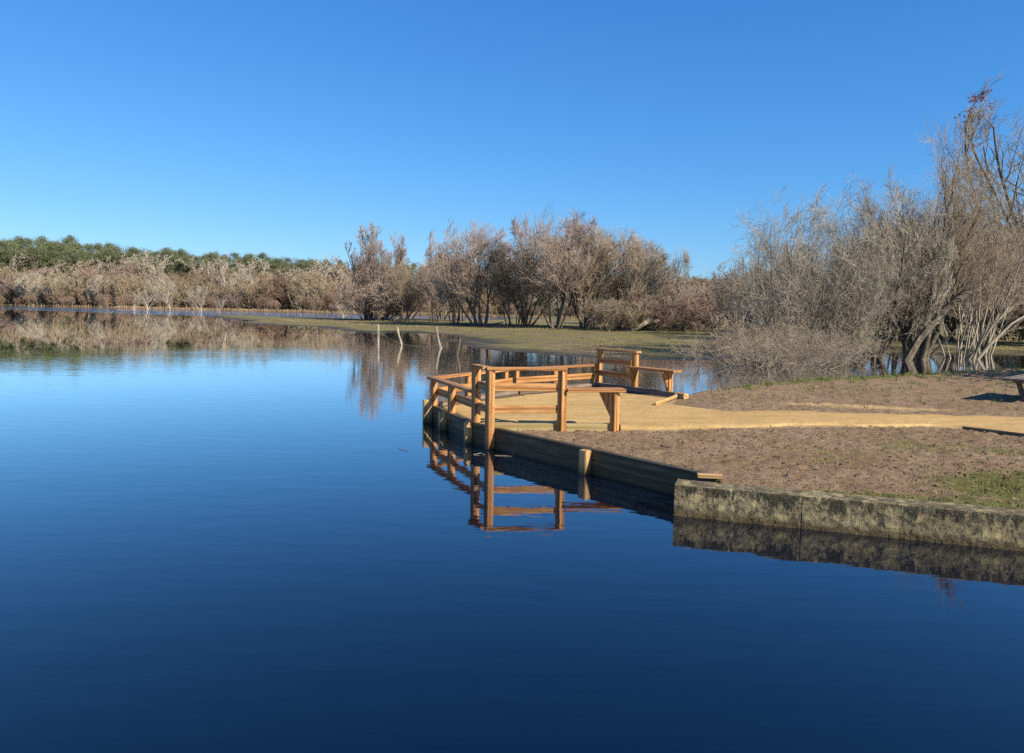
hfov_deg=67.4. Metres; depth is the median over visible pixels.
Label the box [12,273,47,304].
bare bush
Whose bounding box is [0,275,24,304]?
bare bush
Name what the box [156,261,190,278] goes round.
bare bush
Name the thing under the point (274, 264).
pine tree
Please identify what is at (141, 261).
bare bush
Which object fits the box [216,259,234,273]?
pine tree
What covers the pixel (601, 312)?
bush
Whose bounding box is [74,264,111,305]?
bare bush
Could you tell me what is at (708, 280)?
bare bush
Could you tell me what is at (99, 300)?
bare bush
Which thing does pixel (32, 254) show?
pine tree
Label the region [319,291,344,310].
bare bush
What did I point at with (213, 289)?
bare bush
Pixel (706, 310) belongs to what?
bush
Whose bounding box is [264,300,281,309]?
bare bush
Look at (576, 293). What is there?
bare tree
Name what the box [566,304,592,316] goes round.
bare bush
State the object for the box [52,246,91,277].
pine tree
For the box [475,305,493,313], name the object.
bare bush
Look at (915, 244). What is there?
bare tree
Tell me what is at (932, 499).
grass patches
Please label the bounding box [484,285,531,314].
bare bush
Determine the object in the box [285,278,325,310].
bare bush
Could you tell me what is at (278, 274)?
bare bush
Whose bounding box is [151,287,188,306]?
bare bush
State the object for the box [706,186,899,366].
bare tree
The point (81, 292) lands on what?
bare bush
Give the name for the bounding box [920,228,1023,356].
bare tree
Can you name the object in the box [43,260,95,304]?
bare bush
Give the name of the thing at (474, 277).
bare tree
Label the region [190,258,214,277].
pine tree
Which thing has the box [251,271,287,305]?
bare bush
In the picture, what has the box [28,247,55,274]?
pine tree
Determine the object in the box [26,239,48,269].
pine tree
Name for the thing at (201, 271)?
bare bush
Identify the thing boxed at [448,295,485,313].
bare bush
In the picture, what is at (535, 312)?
bare bush
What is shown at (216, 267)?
bare tree
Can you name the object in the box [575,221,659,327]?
bare tree
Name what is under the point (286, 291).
bare bush
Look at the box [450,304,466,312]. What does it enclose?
bare bush
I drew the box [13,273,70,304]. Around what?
bare bush
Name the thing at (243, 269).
bare tree
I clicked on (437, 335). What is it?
fence stake
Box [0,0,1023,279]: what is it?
sky
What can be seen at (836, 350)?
flooded bush
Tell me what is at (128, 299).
bare bush
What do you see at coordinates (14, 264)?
bare tree
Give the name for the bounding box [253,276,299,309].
bare bush
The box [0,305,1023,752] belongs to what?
lake
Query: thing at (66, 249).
pine tree
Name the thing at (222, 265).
pine tree
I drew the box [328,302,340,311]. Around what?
bare bush
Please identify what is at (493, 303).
bare bush
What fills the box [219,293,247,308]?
bare bush
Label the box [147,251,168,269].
pine tree
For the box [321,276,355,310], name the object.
bare bush
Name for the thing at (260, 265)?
pine tree
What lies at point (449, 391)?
railing
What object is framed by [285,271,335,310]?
bare bush
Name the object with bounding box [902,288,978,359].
broken trunk
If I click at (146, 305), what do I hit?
sapling
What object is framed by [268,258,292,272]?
pine tree
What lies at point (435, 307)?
bare bush
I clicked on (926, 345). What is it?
bare tree
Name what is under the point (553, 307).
bare bush
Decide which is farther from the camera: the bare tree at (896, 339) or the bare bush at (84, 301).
the bare bush at (84, 301)
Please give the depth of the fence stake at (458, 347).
31.68 m
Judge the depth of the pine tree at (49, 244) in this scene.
224.86 m
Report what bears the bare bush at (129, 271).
on the meadow
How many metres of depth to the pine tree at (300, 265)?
239.45 m
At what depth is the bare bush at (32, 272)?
208.20 m
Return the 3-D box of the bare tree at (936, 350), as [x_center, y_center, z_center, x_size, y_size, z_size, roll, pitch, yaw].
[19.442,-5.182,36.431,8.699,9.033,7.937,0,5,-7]
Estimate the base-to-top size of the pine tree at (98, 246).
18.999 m
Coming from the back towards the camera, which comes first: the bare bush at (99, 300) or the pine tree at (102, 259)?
the pine tree at (102, 259)
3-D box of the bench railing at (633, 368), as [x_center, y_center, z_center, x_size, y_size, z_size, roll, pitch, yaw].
[2.639,0.027,16.220,0.300,1.118,2.549,-3,7,-37]
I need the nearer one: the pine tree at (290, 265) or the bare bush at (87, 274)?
the bare bush at (87, 274)
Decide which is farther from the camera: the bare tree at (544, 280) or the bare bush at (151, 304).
the bare bush at (151, 304)
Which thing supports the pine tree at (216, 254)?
on the meadow
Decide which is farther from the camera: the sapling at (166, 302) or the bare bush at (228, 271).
the bare bush at (228, 271)
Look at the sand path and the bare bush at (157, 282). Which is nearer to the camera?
the sand path
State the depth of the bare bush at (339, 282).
182.28 m
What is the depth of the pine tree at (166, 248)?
236.38 m
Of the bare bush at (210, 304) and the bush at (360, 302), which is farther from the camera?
the bare bush at (210, 304)
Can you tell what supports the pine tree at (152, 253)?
on the meadow
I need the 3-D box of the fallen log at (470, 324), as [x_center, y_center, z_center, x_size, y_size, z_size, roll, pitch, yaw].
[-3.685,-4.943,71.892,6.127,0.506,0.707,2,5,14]
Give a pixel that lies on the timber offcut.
(710, 475)
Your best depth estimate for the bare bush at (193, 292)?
180.32 m
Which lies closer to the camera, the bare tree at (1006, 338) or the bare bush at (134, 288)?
the bare tree at (1006, 338)
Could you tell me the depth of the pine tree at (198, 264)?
217.83 m
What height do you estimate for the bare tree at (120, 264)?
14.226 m
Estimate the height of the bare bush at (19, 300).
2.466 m
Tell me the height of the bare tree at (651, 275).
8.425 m
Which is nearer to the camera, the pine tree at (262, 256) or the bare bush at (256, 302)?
the bare bush at (256, 302)
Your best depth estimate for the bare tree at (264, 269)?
209.24 m
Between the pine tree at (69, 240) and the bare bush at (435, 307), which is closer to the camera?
the bare bush at (435, 307)
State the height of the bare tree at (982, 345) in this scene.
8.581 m
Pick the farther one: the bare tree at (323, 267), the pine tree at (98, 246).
the pine tree at (98, 246)
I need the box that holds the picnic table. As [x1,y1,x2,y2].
[1002,374,1023,400]
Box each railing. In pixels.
[427,364,597,419]
[470,364,627,450]
[596,348,688,398]
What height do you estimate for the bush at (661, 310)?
4.024 m
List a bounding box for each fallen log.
[440,322,502,325]
[626,318,659,330]
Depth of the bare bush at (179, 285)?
188.81 m
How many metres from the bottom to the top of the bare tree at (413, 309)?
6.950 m
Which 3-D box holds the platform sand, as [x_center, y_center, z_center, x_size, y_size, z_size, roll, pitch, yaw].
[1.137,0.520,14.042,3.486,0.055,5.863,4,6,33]
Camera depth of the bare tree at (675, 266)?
79.96 m
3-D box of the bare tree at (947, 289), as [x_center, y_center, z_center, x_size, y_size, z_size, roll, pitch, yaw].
[14.043,-4.210,32.412,7.038,7.565,7.714,-2,6,-26]
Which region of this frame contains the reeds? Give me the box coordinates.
[1,304,614,317]
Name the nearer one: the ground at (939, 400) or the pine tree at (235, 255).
the ground at (939, 400)
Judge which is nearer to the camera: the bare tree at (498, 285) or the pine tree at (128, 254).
the bare tree at (498, 285)
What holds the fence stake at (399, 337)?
on the meadow
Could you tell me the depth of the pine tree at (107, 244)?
236.91 m
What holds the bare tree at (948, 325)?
on the meadow
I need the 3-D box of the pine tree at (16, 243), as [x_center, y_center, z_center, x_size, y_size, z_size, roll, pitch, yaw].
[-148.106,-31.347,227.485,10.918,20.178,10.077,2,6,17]
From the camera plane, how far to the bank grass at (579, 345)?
41.12 m
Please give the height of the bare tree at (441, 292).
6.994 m
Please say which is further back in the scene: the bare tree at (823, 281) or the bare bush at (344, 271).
the bare bush at (344, 271)
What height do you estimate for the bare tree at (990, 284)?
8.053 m
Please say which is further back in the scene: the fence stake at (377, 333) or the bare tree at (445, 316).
the bare tree at (445, 316)
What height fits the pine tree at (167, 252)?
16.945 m
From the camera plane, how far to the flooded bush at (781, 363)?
26.24 m
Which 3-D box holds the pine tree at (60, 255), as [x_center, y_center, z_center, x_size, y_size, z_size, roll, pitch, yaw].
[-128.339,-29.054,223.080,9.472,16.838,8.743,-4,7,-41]
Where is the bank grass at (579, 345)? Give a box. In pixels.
[563,336,1023,358]
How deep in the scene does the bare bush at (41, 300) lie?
195.06 m
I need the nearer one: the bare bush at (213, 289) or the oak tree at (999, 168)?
the oak tree at (999, 168)
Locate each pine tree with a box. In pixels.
[0,238,27,303]
[0,239,15,271]
[3,238,31,271]
[4,235,31,260]
[5,245,47,275]
[19,236,32,249]
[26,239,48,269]
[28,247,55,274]
[31,236,49,266]
[32,247,50,270]
[40,240,66,267]
[44,240,74,264]
[52,246,82,265]
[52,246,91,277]
[52,250,71,268]
[60,233,84,251]
[66,240,95,265]
[81,240,99,266]
[89,252,104,268]
[90,243,104,265]
[90,246,127,268]
[93,247,120,269]
[99,244,128,269]
[101,242,115,247]
[116,249,135,267]
[125,246,143,264]
[137,248,161,259]
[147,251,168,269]
[155,249,180,272]
[157,247,176,254]
[158,252,186,275]
[171,247,187,268]
[171,252,205,278]
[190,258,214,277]
[203,252,217,272]
[205,249,225,261]
[214,257,233,274]
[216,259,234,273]
[227,253,244,270]
[229,258,245,273]
[242,253,258,272]
[245,257,262,274]
[254,259,270,274]
[255,252,271,271]
[259,258,281,273]
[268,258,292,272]
[279,261,300,277]
[280,255,293,267]
[290,257,306,266]
[295,262,304,276]
[301,260,314,272]
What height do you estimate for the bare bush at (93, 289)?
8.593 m
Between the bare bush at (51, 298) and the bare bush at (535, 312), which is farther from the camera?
the bare bush at (51, 298)
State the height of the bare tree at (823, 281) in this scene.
7.570 m
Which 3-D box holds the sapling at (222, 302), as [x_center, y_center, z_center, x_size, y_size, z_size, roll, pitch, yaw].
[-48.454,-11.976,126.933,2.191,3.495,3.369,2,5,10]
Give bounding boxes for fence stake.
[377,324,378,342]
[396,327,402,344]
[435,326,441,347]
[456,338,460,354]
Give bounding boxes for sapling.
[131,285,147,309]
[138,287,162,309]
[155,279,177,309]
[181,282,209,310]
[210,294,226,312]
[334,301,350,317]
[681,330,704,365]
[707,291,753,365]
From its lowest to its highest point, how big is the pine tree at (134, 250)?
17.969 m
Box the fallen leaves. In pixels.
[681,425,1022,506]
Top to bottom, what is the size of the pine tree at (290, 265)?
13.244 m
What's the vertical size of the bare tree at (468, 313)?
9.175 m
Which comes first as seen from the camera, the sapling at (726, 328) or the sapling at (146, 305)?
the sapling at (726, 328)
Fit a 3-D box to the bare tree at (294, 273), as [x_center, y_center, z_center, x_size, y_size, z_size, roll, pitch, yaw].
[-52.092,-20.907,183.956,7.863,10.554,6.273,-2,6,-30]
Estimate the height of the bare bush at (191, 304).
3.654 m
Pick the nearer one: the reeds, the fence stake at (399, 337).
the fence stake at (399, 337)
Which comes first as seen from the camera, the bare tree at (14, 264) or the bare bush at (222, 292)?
the bare bush at (222, 292)
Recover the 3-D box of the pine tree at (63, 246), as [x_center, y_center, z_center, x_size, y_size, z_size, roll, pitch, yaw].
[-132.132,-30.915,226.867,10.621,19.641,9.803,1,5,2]
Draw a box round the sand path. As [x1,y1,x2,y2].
[624,404,1023,432]
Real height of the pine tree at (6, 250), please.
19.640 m
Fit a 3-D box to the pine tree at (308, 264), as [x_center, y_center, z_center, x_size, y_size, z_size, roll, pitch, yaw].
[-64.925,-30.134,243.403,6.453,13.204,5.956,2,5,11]
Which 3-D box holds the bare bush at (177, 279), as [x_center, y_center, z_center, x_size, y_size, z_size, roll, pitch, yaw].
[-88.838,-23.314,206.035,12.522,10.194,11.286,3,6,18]
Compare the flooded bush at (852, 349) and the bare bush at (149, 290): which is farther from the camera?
the bare bush at (149, 290)
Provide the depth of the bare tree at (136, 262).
205.25 m
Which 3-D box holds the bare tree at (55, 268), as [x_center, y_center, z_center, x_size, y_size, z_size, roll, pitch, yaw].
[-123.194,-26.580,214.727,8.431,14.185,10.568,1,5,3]
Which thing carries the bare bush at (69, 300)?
on the meadow
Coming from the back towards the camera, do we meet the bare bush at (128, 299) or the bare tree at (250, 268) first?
the bare tree at (250, 268)
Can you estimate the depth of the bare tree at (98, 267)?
212.49 m
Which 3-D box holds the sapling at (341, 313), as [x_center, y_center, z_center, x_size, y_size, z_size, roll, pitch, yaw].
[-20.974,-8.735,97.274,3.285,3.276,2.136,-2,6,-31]
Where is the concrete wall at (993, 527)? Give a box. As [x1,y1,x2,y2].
[674,479,1023,551]
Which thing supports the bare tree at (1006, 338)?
on the meadow
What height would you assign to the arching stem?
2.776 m
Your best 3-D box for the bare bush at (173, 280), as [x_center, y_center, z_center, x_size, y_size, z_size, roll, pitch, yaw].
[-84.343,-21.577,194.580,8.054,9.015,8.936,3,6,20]
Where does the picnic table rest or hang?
on the ground at (939, 400)
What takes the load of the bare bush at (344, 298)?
on the meadow
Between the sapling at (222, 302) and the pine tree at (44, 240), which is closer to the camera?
the sapling at (222, 302)
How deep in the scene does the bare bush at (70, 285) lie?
194.07 m
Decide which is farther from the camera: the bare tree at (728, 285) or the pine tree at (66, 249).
the pine tree at (66, 249)
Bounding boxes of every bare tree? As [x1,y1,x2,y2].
[0,254,37,278]
[53,258,89,276]
[65,258,103,278]
[97,255,131,276]
[116,249,160,274]
[127,253,166,305]
[139,253,181,283]
[179,257,216,281]
[199,260,230,274]
[207,254,251,287]
[233,257,266,276]
[238,260,271,306]
[276,267,301,277]
[281,267,303,281]
[302,263,334,281]
[308,254,344,308]
[310,259,339,278]
[334,266,360,310]
[344,221,407,319]
[384,258,433,321]
[384,265,430,319]
[403,257,424,279]
[413,263,447,321]
[415,249,473,319]
[424,216,516,326]
[432,248,491,320]
[432,264,471,323]
[484,242,538,326]
[488,236,563,325]
[509,199,604,328]
[542,220,616,327]
[570,225,649,328]
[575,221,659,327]
[613,245,679,295]
[619,241,696,330]
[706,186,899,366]
[711,257,780,335]
[739,200,912,360]
[758,195,958,359]
[774,232,876,343]
[782,173,962,359]
[845,213,953,341]
[846,99,1000,359]
[857,176,1023,355]
[894,210,1023,339]
[897,202,1023,351]
[905,195,1023,359]
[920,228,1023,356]
[946,196,1023,340]
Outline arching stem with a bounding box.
[976,316,1023,359]
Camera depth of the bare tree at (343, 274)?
176.61 m
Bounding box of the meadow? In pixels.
[0,303,1023,360]
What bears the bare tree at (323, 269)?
on the meadow
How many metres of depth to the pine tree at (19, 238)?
239.71 m
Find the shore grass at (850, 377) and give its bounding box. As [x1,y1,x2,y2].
[655,367,1022,409]
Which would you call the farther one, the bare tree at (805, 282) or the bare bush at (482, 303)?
the bare bush at (482, 303)
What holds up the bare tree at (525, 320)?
on the meadow
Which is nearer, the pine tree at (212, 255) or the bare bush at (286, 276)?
the bare bush at (286, 276)
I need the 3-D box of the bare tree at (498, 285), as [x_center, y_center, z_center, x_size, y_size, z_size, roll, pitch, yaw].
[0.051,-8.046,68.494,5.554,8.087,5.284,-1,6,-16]
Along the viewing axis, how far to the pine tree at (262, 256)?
247.93 m
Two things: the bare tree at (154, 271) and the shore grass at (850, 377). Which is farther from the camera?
the bare tree at (154, 271)
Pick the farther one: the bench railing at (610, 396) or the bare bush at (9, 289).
the bare bush at (9, 289)
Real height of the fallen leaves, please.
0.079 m
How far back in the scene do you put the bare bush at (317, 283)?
182.28 m
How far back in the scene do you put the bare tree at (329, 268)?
183.57 m
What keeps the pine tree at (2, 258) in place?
on the meadow
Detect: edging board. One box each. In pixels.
[655,394,676,404]
[962,426,1023,436]
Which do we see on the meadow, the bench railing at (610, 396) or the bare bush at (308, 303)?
the bare bush at (308, 303)
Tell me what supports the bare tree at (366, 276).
on the meadow
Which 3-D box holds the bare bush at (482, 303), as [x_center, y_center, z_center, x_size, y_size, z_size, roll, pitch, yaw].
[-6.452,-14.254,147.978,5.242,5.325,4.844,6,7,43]
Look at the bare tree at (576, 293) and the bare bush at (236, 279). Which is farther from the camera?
the bare bush at (236, 279)
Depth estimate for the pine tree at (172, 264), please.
217.92 m
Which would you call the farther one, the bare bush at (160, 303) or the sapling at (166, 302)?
the bare bush at (160, 303)
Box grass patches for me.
[665,405,1023,508]
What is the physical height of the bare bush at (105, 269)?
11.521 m
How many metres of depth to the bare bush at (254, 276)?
210.35 m
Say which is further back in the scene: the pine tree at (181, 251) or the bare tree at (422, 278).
the pine tree at (181, 251)
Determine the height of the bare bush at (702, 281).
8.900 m
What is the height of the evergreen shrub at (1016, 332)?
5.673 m
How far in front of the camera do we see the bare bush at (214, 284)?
185.88 m
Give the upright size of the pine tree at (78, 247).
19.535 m
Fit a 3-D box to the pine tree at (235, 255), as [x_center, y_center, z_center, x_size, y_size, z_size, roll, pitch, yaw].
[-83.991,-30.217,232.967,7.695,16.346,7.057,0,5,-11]
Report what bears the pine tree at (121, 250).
on the meadow
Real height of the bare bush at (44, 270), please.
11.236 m
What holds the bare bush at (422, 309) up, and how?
on the meadow
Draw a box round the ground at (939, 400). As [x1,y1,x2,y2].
[513,368,1023,508]
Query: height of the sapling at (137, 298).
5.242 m
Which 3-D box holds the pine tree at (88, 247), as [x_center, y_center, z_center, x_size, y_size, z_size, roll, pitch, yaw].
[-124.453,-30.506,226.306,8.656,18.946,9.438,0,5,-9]
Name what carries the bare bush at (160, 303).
on the meadow
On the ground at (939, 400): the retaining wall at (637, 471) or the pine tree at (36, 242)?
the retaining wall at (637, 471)
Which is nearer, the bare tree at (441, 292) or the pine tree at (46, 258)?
the bare tree at (441, 292)
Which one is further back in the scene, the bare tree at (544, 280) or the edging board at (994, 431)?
the bare tree at (544, 280)
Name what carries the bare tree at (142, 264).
on the meadow
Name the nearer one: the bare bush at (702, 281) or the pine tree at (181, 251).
the bare bush at (702, 281)
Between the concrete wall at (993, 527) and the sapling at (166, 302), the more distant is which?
the sapling at (166, 302)
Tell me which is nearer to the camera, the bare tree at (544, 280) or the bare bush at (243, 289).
the bare tree at (544, 280)
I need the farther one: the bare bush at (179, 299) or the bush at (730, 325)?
the bare bush at (179, 299)
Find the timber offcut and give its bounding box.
[697,473,722,478]
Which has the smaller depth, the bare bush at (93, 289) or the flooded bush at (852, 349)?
the flooded bush at (852, 349)
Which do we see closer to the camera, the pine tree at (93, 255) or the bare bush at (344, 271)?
the bare bush at (344, 271)
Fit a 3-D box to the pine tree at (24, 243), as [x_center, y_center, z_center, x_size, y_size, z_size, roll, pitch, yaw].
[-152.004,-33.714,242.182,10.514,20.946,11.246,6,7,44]
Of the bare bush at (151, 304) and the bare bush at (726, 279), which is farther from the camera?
the bare bush at (151, 304)
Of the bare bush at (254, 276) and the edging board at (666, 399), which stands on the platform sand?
the edging board at (666, 399)
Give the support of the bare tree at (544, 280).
on the meadow
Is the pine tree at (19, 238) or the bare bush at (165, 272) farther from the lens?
the pine tree at (19, 238)
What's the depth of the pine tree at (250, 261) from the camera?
231.07 m
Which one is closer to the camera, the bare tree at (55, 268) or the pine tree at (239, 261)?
the bare tree at (55, 268)
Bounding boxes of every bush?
[0,265,37,303]
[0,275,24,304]
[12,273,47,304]
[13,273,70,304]
[13,296,26,304]
[22,266,56,300]
[23,292,47,304]
[35,266,80,304]
[35,271,91,305]
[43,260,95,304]
[44,292,63,305]
[57,295,75,305]
[68,266,114,305]
[71,284,105,305]
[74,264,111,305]
[78,295,94,305]
[83,264,151,305]
[85,275,124,306]
[89,267,113,277]
[95,293,112,306]
[99,269,151,306]
[106,259,150,305]
[115,292,141,306]
[124,273,169,306]
[143,279,181,306]
[144,267,176,305]
[145,296,169,306]
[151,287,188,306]
[152,292,172,307]
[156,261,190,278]
[161,274,191,307]
[162,272,189,306]
[175,274,210,306]
[176,270,231,306]
[182,276,227,307]
[184,265,252,306]
[186,294,204,308]
[187,285,210,307]
[200,286,232,308]
[204,297,223,308]
[213,266,235,276]
[216,285,250,308]
[218,273,255,308]
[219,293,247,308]
[225,278,281,309]
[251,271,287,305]
[252,267,277,277]
[252,295,273,309]
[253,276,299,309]
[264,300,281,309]
[267,266,307,280]
[274,272,297,306]
[274,277,312,309]
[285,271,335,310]
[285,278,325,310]
[294,272,336,309]
[300,296,323,311]
[309,263,360,308]
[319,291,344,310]
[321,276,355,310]
[326,274,361,309]
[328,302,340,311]
[336,275,422,320]
[342,290,358,311]
[408,298,427,313]
[426,297,448,311]
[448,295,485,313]
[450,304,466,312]
[466,293,491,313]
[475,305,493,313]
[476,294,498,313]
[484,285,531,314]
[501,303,519,315]
[512,293,537,315]
[527,305,546,316]
[539,292,571,315]
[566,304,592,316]
[567,291,610,315]
[577,294,656,331]
[621,289,716,332]
[642,274,743,329]
[660,301,876,372]
[669,281,744,327]
[674,276,704,292]
[674,277,719,291]
[675,270,725,290]
[692,292,891,374]
[717,271,783,290]
[758,315,900,364]
[920,301,974,324]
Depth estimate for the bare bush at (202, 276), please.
203.42 m
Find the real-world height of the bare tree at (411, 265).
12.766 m
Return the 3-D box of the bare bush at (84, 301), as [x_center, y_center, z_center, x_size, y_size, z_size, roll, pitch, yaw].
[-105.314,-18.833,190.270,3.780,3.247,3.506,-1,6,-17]
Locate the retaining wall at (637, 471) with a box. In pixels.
[423,397,721,494]
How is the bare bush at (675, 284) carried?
on the meadow
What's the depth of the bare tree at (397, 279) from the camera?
82.42 m
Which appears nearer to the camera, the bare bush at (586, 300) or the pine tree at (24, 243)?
the bare bush at (586, 300)
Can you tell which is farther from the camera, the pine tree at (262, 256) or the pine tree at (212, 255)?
the pine tree at (262, 256)
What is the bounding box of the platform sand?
[443,391,667,423]
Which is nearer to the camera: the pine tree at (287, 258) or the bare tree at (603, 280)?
the bare tree at (603, 280)
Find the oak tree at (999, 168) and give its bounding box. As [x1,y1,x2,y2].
[934,71,1023,308]
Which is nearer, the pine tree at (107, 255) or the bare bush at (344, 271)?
the bare bush at (344, 271)
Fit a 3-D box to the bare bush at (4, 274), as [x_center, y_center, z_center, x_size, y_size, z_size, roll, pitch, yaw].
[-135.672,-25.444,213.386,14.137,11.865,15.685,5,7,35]
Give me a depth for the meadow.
52.21 m
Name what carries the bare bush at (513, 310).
on the meadow
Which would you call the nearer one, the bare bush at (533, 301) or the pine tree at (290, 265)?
the bare bush at (533, 301)
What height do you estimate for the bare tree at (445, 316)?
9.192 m
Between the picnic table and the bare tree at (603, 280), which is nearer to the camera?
the picnic table
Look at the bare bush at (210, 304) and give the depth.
168.37 m
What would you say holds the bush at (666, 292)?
on the meadow
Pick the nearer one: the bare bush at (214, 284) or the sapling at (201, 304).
the sapling at (201, 304)
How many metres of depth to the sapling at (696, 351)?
27.66 m
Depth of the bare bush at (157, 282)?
196.26 m
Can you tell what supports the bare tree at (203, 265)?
on the meadow
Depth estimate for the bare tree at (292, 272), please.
197.58 m
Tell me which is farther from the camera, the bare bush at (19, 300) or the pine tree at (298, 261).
the pine tree at (298, 261)
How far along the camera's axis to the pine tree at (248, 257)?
235.10 m
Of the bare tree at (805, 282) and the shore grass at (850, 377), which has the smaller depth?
the shore grass at (850, 377)

